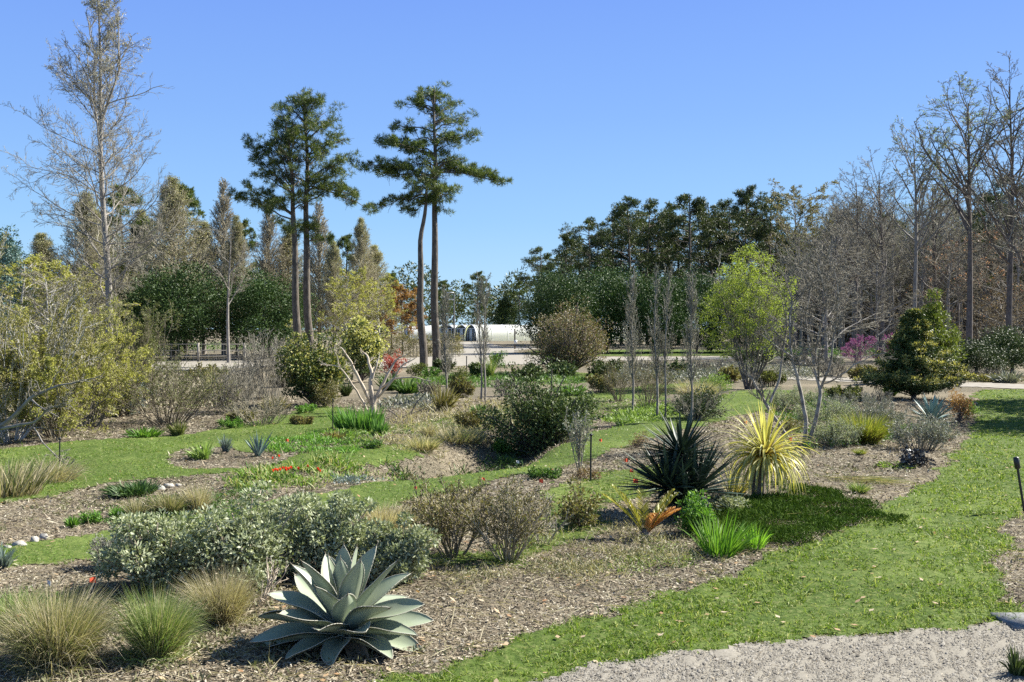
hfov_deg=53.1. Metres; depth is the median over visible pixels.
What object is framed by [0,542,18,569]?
plant
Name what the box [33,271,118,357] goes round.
bare tree
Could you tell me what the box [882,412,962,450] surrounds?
grey shrub
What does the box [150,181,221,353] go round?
background pine
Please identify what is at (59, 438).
garden stake
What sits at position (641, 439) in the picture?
dry perennial
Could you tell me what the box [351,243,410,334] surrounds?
bald cypress
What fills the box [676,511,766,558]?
strap leaf plant
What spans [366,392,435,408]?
ground cover
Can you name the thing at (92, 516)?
plant
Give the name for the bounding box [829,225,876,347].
woodland tree
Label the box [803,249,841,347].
woodland tree
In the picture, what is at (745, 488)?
grass clump
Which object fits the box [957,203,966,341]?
woodland tree
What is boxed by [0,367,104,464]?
sprawling branch
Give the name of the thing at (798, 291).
woodland tree
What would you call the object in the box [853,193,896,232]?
woodland tree
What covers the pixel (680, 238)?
woodland pine
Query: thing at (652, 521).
cycad
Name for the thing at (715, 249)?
woodland pine
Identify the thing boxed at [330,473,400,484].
ground cover
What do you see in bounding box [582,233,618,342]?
woodland pine
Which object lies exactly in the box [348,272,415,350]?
young tree
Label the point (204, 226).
bald cypress
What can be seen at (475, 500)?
grass clump
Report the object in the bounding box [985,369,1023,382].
plant
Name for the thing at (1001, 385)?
gravel path
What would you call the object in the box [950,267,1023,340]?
beech sapling
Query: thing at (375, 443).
plant
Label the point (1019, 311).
beech sapling
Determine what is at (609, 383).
loose shrub
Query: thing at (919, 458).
black leaved plant
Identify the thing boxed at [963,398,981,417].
shrub
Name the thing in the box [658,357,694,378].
shrub
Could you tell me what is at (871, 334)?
woodland tree
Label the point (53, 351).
olive shrub
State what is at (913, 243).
woodland tree
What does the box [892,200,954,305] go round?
woodland tree
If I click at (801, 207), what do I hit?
budding tree
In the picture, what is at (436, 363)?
shrub
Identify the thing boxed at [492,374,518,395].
brushy shrub
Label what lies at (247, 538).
sage shrub
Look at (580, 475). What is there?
dry perennial
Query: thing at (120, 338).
olive shrub
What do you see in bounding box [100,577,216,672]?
grass clump
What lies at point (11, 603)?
grass clump
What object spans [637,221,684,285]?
woodland pine
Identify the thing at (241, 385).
bare thicket
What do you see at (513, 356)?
road
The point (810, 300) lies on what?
woodland tree
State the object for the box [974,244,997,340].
woodland tree
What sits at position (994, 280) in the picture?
red budded tree
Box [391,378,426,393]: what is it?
leafy clump
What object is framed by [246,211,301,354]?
bald cypress
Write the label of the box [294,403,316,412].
plant
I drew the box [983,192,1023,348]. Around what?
woodland tree
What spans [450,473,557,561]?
twiggy shrub
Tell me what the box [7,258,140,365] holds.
young tree
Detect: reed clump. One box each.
[0,453,62,497]
[20,450,100,483]
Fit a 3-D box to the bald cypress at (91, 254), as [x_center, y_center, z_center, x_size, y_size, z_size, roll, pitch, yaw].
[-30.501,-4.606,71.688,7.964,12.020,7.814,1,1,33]
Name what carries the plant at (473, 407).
on the lawn at (557, 490)
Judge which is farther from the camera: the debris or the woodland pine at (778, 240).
the woodland pine at (778, 240)
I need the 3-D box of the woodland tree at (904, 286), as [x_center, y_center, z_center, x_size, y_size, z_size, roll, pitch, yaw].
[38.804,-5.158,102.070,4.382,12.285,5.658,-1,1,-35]
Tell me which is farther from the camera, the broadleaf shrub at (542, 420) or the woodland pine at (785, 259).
the woodland pine at (785, 259)
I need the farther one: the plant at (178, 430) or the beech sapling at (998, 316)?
the beech sapling at (998, 316)
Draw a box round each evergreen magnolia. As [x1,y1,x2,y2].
[93,283,185,355]
[114,259,241,359]
[210,266,323,357]
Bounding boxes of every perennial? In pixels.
[491,437,511,454]
[569,466,602,479]
[628,431,648,446]
[673,489,717,531]
[708,494,751,511]
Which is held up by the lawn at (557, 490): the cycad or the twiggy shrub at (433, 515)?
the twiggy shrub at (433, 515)
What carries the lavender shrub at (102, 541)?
on the ground at (436, 470)
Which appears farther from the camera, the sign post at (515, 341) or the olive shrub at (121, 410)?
the sign post at (515, 341)
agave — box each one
[243,431,272,455]
[246,543,434,666]
[906,392,957,421]
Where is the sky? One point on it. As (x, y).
(586, 105)
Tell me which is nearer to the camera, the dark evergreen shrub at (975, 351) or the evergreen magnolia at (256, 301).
the dark evergreen shrub at (975, 351)
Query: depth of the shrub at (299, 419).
24.73 m
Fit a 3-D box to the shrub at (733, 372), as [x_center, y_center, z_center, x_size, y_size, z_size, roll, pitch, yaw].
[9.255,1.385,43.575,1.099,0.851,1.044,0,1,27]
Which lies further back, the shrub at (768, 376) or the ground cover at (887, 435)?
the shrub at (768, 376)
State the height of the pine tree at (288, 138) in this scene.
16.043 m
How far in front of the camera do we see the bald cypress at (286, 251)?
89.39 m
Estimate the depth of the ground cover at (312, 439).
20.55 m
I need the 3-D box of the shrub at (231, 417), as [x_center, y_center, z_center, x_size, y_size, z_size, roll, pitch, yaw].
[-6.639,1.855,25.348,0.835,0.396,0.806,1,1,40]
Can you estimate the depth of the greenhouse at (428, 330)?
185.52 m
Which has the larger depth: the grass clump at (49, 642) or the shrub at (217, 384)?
the shrub at (217, 384)
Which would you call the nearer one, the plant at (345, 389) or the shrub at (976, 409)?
the shrub at (976, 409)
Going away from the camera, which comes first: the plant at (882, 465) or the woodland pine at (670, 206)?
the plant at (882, 465)
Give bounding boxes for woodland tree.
[777,227,822,347]
[783,262,810,345]
[788,214,817,344]
[790,258,829,347]
[792,230,818,346]
[802,207,848,346]
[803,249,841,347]
[805,195,875,350]
[809,187,878,349]
[813,161,907,355]
[815,198,872,346]
[822,274,839,349]
[826,146,917,347]
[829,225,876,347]
[832,240,877,349]
[843,185,919,346]
[843,198,884,348]
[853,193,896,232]
[858,219,895,344]
[863,210,914,345]
[864,117,975,308]
[867,224,896,342]
[870,212,908,343]
[872,221,913,337]
[873,228,924,328]
[890,201,914,254]
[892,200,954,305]
[894,165,986,305]
[897,221,941,308]
[899,204,945,308]
[904,197,963,318]
[909,263,950,303]
[911,229,945,303]
[919,185,977,332]
[921,219,1004,347]
[926,226,945,291]
[930,187,995,300]
[932,234,966,290]
[937,224,988,348]
[941,233,999,307]
[943,51,1023,355]
[948,209,1023,340]
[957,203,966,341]
[957,237,1006,339]
[964,100,1023,267]
[973,251,1023,343]
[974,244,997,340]
[976,212,1004,327]
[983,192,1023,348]
[997,234,1023,292]
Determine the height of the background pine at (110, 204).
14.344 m
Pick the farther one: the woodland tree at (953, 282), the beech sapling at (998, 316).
the woodland tree at (953, 282)
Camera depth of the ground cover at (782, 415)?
28.55 m
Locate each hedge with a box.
[375,331,464,356]
[970,372,1023,381]
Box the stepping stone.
[990,612,1023,630]
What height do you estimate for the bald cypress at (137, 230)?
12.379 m
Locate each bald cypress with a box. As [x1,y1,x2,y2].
[2,245,23,347]
[6,232,82,343]
[32,192,143,360]
[77,225,138,330]
[98,209,169,301]
[113,174,220,357]
[183,221,234,353]
[198,178,249,354]
[209,214,259,357]
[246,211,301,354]
[265,232,321,345]
[290,201,349,349]
[312,240,359,355]
[337,217,391,325]
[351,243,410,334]
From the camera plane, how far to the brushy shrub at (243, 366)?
43.89 m
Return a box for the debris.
[559,624,1023,681]
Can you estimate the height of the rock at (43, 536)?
0.109 m
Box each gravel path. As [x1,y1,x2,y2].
[529,621,1023,681]
[698,373,1023,388]
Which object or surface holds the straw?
on the ground at (436, 470)
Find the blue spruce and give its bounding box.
[0,224,40,356]
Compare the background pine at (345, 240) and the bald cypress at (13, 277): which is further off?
the background pine at (345, 240)
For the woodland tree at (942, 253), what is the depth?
107.34 m
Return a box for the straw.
[0,417,1023,681]
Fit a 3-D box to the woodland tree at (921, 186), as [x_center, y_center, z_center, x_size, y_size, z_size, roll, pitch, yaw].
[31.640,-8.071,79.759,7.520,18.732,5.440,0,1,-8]
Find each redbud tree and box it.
[840,334,876,367]
[877,333,892,353]
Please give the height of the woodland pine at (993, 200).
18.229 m
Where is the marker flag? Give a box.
[89,577,95,597]
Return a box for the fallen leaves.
[0,396,1012,681]
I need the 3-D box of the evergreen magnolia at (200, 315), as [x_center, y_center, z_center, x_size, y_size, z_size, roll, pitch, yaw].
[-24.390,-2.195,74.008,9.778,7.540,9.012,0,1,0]
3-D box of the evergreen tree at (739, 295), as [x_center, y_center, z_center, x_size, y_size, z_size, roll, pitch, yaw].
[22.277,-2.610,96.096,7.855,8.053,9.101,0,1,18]
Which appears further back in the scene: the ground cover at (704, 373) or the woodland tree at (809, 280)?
the woodland tree at (809, 280)
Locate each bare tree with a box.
[2,265,91,355]
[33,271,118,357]
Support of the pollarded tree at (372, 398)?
on the ground at (436, 470)
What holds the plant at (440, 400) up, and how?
on the ground at (436, 470)
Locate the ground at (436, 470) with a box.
[0,330,1023,681]
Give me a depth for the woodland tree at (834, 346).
91.75 m
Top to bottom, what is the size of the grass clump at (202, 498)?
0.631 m
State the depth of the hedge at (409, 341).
81.86 m
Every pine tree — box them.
[226,101,318,350]
[267,86,379,353]
[348,80,512,366]
[373,164,450,366]
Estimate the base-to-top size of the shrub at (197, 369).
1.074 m
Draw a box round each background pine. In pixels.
[96,182,158,352]
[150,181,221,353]
[227,218,259,342]
[335,234,354,317]
[381,272,407,346]
[407,285,429,320]
[428,280,456,318]
[461,271,493,322]
[507,281,530,320]
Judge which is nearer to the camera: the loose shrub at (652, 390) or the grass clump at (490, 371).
the loose shrub at (652, 390)
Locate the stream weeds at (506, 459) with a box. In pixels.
[360,431,544,479]
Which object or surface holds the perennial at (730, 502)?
on the ground at (436, 470)
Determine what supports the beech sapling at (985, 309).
on the ground at (436, 470)
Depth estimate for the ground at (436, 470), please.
14.00 m
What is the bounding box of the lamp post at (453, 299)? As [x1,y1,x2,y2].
[447,292,454,342]
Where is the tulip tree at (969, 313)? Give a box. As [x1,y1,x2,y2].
[893,70,1023,349]
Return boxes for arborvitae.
[908,287,968,369]
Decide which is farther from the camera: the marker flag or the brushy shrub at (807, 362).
the brushy shrub at (807, 362)
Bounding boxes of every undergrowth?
[0,369,219,424]
[92,341,305,352]
[760,345,1023,356]
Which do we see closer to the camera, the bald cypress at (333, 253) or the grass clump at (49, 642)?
the grass clump at (49, 642)
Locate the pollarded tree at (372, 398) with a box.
[318,347,430,412]
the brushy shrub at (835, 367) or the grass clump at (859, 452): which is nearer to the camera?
the grass clump at (859, 452)
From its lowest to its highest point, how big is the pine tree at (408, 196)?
11.921 m
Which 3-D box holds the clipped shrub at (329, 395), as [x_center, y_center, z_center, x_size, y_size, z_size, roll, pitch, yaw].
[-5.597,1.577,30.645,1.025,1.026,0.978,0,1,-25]
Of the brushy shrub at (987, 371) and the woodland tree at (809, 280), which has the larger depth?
the woodland tree at (809, 280)
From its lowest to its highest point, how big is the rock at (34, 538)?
0.111 m
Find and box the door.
[469,329,472,340]
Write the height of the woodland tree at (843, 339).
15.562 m
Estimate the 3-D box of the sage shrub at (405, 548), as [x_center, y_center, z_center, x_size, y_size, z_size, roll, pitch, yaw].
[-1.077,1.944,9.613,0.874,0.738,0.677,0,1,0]
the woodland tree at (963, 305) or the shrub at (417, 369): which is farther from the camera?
the woodland tree at (963, 305)
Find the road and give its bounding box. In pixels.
[59,342,871,370]
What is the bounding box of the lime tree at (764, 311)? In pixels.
[692,242,808,388]
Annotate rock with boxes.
[11,540,26,545]
[30,536,38,541]
[39,533,48,539]
[163,483,173,487]
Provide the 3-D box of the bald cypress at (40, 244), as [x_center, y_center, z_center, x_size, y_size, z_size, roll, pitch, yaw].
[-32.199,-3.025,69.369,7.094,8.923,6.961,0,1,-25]
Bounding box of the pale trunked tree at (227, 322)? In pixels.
[208,226,258,362]
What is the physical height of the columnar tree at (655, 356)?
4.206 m
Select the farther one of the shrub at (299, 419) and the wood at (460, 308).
the wood at (460, 308)
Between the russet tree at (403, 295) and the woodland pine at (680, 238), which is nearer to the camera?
the russet tree at (403, 295)
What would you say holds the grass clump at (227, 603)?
on the ground at (436, 470)
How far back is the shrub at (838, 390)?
32.52 m
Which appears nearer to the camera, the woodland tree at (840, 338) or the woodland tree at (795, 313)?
the woodland tree at (840, 338)
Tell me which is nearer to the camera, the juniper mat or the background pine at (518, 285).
the juniper mat
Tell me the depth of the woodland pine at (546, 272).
141.07 m
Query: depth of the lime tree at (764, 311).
38.99 m
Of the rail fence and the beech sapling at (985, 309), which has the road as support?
the rail fence
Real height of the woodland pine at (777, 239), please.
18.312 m
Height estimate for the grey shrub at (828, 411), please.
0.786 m
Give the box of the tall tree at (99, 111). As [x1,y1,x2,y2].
[0,0,222,363]
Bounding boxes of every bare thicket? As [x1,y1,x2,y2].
[199,360,273,412]
[224,389,296,424]
[232,325,298,398]
[667,380,737,420]
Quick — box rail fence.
[156,343,247,361]
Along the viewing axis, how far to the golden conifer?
33.50 m
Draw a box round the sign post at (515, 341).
[514,329,516,348]
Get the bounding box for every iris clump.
[324,402,387,431]
[372,417,390,434]
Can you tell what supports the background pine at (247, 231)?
on the ground at (436, 470)
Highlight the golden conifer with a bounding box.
[852,307,982,398]
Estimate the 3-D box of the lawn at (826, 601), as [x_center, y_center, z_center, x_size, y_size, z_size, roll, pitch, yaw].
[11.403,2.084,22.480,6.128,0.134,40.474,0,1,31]
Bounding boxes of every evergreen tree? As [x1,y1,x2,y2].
[505,259,610,352]
[572,259,650,352]
[599,264,706,352]
[648,264,744,351]
[709,271,789,349]
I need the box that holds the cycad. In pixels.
[601,484,680,537]
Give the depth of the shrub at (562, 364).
48.17 m
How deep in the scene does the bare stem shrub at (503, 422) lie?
23.20 m
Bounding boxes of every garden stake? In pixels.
[58,437,60,470]
[332,399,333,430]
[590,434,591,480]
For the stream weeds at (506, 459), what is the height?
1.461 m
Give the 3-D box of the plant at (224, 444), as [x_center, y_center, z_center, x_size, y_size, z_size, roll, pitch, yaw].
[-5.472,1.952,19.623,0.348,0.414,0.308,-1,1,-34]
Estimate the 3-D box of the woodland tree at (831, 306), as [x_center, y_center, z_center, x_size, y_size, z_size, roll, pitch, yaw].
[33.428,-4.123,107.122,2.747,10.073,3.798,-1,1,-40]
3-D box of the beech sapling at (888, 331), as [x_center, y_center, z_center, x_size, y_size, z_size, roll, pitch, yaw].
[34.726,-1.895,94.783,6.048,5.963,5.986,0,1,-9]
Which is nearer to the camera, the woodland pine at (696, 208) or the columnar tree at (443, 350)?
the columnar tree at (443, 350)
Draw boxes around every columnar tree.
[433,284,456,401]
[471,271,491,401]
[620,267,646,411]
[644,261,677,416]
[679,270,702,421]
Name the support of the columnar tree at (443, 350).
on the ground at (436, 470)
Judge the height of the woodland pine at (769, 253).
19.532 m
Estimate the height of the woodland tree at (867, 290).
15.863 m
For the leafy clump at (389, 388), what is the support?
on the ground at (436, 470)
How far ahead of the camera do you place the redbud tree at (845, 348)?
55.73 m
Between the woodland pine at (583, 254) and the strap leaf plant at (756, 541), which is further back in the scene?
the woodland pine at (583, 254)
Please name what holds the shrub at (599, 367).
on the ground at (436, 470)
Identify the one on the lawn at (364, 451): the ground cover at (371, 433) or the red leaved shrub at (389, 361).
the ground cover at (371, 433)
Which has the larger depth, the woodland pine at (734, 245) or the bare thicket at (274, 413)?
the woodland pine at (734, 245)
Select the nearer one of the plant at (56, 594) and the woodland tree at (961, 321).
the plant at (56, 594)
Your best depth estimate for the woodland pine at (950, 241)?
121.24 m
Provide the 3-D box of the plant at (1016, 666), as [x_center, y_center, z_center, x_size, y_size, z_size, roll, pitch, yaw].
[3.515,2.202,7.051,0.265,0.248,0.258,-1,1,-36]
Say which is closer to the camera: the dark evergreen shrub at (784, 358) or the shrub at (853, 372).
the shrub at (853, 372)
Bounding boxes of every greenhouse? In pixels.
[401,324,442,339]
[439,325,457,336]
[455,324,466,339]
[464,324,644,340]
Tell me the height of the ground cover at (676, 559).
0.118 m
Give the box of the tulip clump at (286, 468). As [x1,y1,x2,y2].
[271,466,294,480]
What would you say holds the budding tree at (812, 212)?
on the ground at (436, 470)
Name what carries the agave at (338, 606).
on the ground at (436, 470)
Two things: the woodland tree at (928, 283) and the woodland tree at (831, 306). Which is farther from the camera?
the woodland tree at (831, 306)
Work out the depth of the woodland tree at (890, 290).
101.64 m
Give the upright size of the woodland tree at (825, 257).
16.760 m
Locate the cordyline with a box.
[713,399,819,498]
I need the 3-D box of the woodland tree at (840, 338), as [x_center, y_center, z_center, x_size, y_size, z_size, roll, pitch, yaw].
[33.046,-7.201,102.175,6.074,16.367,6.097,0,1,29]
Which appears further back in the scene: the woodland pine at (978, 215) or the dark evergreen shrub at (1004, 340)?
the woodland pine at (978, 215)
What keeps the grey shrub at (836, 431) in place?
on the ground at (436, 470)
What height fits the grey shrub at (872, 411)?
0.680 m
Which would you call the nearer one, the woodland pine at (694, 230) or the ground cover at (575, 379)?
the ground cover at (575, 379)
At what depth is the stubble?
25.08 m
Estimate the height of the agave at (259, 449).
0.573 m
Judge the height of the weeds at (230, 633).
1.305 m
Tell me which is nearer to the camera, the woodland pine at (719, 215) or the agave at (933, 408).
the agave at (933, 408)
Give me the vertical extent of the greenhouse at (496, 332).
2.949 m
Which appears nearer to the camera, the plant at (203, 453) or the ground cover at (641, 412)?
the plant at (203, 453)
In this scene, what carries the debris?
on the gravel path at (731, 654)
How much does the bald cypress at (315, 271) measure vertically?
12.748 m
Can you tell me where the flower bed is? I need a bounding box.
[215,446,406,495]
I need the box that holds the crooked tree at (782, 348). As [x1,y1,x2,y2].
[736,238,897,446]
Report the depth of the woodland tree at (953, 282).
112.30 m
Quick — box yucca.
[611,402,750,514]
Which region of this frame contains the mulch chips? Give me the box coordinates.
[0,396,1023,681]
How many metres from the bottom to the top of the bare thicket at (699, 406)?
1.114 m
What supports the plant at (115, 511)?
on the ground at (436, 470)
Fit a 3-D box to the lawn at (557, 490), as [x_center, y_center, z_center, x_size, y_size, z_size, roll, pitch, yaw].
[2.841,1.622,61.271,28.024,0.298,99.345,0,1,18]
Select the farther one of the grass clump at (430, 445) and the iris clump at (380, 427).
the iris clump at (380, 427)
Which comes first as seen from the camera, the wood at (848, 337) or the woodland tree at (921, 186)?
the woodland tree at (921, 186)
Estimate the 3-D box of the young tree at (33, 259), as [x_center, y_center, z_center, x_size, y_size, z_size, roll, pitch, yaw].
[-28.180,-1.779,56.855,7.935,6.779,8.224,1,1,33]
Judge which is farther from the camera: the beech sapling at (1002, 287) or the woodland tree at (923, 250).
the woodland tree at (923, 250)
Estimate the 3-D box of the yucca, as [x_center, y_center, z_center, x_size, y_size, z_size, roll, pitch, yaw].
[2.161,1.552,12.980,1.926,1.519,1.716,0,1,0]
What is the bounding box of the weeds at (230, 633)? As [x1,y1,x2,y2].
[0,405,1023,681]
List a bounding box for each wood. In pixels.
[7,260,617,335]
[756,205,1023,345]
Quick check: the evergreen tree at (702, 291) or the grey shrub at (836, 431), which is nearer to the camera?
the grey shrub at (836, 431)
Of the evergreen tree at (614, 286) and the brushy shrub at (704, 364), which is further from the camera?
the evergreen tree at (614, 286)
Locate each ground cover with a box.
[94,483,299,523]
[259,428,405,457]
[326,426,395,446]
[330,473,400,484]
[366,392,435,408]
[411,368,586,387]
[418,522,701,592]
[584,536,703,575]
[591,400,686,425]
[605,359,825,384]
[760,390,854,421]
[784,419,926,448]
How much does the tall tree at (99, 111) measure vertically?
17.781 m
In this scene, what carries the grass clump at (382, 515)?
on the ground at (436, 470)
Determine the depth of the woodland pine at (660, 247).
140.87 m
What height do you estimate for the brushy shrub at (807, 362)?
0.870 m
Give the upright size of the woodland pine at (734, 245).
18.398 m
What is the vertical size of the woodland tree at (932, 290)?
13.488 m
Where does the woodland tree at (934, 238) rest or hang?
on the ground at (436, 470)
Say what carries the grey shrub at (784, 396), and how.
on the ground at (436, 470)
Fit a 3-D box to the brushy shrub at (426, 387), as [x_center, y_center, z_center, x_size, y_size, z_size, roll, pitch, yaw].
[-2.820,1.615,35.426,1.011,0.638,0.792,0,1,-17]
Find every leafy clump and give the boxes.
[374,372,403,390]
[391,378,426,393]
[549,382,587,395]
[805,397,827,408]
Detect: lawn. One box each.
[0,389,793,567]
[0,406,427,503]
[375,389,1023,681]
[389,349,789,568]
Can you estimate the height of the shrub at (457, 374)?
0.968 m
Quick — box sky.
[0,0,1023,329]
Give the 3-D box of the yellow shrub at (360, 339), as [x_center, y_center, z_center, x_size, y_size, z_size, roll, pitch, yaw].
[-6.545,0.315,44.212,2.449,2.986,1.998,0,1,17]
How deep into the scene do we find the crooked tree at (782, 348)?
20.30 m
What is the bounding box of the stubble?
[359,394,527,463]
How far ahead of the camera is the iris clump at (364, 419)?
23.25 m
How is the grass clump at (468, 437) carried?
on the lawn at (557, 490)
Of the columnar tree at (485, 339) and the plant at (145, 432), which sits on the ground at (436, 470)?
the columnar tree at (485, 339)
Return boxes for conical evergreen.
[489,294,520,324]
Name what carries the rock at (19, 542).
on the ground at (436, 470)
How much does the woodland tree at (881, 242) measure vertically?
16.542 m
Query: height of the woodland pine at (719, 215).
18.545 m
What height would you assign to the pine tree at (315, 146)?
17.219 m
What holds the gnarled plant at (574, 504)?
on the lawn at (557, 490)
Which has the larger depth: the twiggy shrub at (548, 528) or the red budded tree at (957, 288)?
the red budded tree at (957, 288)
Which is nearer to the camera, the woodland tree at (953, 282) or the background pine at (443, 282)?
the woodland tree at (953, 282)
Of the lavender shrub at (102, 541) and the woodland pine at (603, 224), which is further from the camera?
the woodland pine at (603, 224)
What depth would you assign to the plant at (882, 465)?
17.80 m
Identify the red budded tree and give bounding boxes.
[906,232,1006,329]
[947,227,1023,327]
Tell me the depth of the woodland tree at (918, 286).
96.09 m
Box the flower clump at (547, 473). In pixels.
[527,465,562,479]
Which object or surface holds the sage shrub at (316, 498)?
on the ground at (436, 470)
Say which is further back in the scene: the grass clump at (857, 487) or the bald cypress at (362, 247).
the bald cypress at (362, 247)
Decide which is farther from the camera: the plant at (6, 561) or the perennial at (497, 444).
the perennial at (497, 444)
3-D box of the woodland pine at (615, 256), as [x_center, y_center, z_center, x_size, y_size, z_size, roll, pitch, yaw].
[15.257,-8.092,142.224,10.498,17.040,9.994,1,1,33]
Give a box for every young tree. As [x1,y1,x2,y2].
[0,252,96,346]
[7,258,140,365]
[285,266,383,341]
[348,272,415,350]
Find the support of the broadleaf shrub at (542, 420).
on the lawn at (557, 490)
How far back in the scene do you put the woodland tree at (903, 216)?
136.12 m
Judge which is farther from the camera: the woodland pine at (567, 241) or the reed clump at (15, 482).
the woodland pine at (567, 241)
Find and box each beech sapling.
[857,289,904,344]
[899,285,965,327]
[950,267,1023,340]
[953,290,1016,340]
[973,289,1023,341]
[985,283,1023,329]
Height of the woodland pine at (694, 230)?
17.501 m
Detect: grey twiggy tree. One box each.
[747,221,895,364]
[809,248,922,362]
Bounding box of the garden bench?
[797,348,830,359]
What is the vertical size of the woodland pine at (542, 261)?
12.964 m
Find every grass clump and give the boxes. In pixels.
[0,573,139,681]
[0,581,67,634]
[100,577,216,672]
[121,494,153,517]
[139,486,196,516]
[164,561,276,632]
[176,478,219,513]
[357,499,423,528]
[397,434,444,450]
[403,492,479,518]
[417,422,439,436]
[432,424,494,446]
[477,354,499,377]
[670,377,725,400]
[715,463,768,492]
[826,408,904,445]
[844,481,876,493]
[851,448,867,454]
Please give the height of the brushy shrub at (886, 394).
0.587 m
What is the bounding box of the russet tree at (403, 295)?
[367,280,426,354]
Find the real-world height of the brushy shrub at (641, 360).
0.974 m
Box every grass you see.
[830,475,922,487]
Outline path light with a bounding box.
[1013,457,1023,510]
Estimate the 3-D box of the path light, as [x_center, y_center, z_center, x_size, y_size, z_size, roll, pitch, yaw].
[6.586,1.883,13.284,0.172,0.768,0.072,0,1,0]
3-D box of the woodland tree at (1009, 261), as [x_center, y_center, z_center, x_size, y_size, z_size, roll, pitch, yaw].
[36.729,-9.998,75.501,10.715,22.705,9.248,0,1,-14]
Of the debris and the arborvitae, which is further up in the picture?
the arborvitae
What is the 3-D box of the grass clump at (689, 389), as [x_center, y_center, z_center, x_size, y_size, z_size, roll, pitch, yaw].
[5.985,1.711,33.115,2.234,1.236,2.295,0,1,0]
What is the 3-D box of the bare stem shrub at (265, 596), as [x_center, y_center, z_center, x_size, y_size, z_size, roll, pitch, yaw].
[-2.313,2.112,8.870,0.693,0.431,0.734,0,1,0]
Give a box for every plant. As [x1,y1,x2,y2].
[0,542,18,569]
[0,586,61,606]
[63,515,81,527]
[77,509,101,523]
[95,477,164,498]
[107,505,125,517]
[121,425,164,437]
[164,418,188,435]
[180,439,214,459]
[215,415,244,427]
[218,433,233,452]
[259,394,292,411]
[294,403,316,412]
[320,430,347,438]
[335,377,357,395]
[362,437,382,448]
[421,366,441,377]
[427,378,462,411]
[469,402,485,415]
[553,475,603,527]
[570,400,596,411]
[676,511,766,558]
[738,522,776,550]
[771,416,803,433]
[874,460,918,468]
[881,386,895,395]
[898,443,935,466]
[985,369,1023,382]
[999,645,1023,675]
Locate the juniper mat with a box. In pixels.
[667,478,911,554]
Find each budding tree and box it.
[723,178,874,345]
[776,198,880,347]
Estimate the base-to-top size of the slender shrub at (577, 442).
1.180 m
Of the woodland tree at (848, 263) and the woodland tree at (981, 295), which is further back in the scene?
the woodland tree at (981, 295)
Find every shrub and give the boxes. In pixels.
[0,231,114,442]
[0,327,135,438]
[4,296,154,426]
[82,364,155,417]
[86,532,133,568]
[88,288,183,384]
[90,508,222,592]
[97,348,241,424]
[169,478,316,596]
[182,361,226,386]
[190,356,241,406]
[203,556,288,608]
[218,360,256,382]
[224,410,257,422]
[261,491,342,537]
[268,373,292,386]
[274,327,352,405]
[275,488,378,576]
[288,415,315,424]
[307,376,342,406]
[338,315,390,381]
[356,510,442,587]
[379,349,407,374]
[396,471,502,558]
[406,362,427,376]
[416,378,443,394]
[432,358,456,371]
[447,366,471,385]
[448,377,474,397]
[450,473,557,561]
[453,408,482,427]
[468,362,486,376]
[469,353,601,459]
[478,401,511,441]
[489,350,507,367]
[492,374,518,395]
[511,362,543,379]
[519,292,611,371]
[521,485,573,545]
[545,360,577,376]
[562,404,593,470]
[585,373,615,392]
[586,357,625,377]
[602,358,638,401]
[616,355,683,405]
[625,357,653,376]
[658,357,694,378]
[665,384,726,418]
[696,360,722,373]
[696,372,735,395]
[717,364,741,382]
[728,349,773,364]
[758,366,787,386]
[765,384,825,411]
[783,353,799,362]
[785,358,823,371]
[793,397,857,427]
[809,414,866,446]
[816,355,847,376]
[821,389,894,412]
[823,384,862,400]
[829,356,844,365]
[846,363,877,380]
[850,401,906,424]
[860,389,893,404]
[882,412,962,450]
[944,388,976,422]
[947,337,1017,374]
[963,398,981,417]
[974,367,1010,375]
[978,324,1023,374]
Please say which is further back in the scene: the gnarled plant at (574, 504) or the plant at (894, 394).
the plant at (894, 394)
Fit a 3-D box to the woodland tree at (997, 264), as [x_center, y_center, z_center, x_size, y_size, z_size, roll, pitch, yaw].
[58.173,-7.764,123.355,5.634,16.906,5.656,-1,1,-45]
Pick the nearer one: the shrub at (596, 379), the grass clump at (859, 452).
the grass clump at (859, 452)
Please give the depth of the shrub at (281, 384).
41.09 m
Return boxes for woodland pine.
[512,245,563,337]
[530,263,562,303]
[531,256,572,299]
[536,231,590,296]
[552,216,624,290]
[557,240,599,281]
[580,215,643,340]
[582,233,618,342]
[591,195,662,346]
[592,226,656,343]
[604,197,688,345]
[615,218,665,343]
[636,201,695,339]
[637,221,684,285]
[639,215,716,343]
[653,193,723,346]
[674,202,746,345]
[675,221,728,342]
[694,198,774,339]
[696,223,739,333]
[698,216,780,338]
[716,184,775,282]
[722,192,819,345]
[733,213,789,298]
[762,223,794,329]
[771,230,820,342]
[862,213,919,332]
[917,198,976,321]
[950,192,1022,336]
[962,176,1023,334]

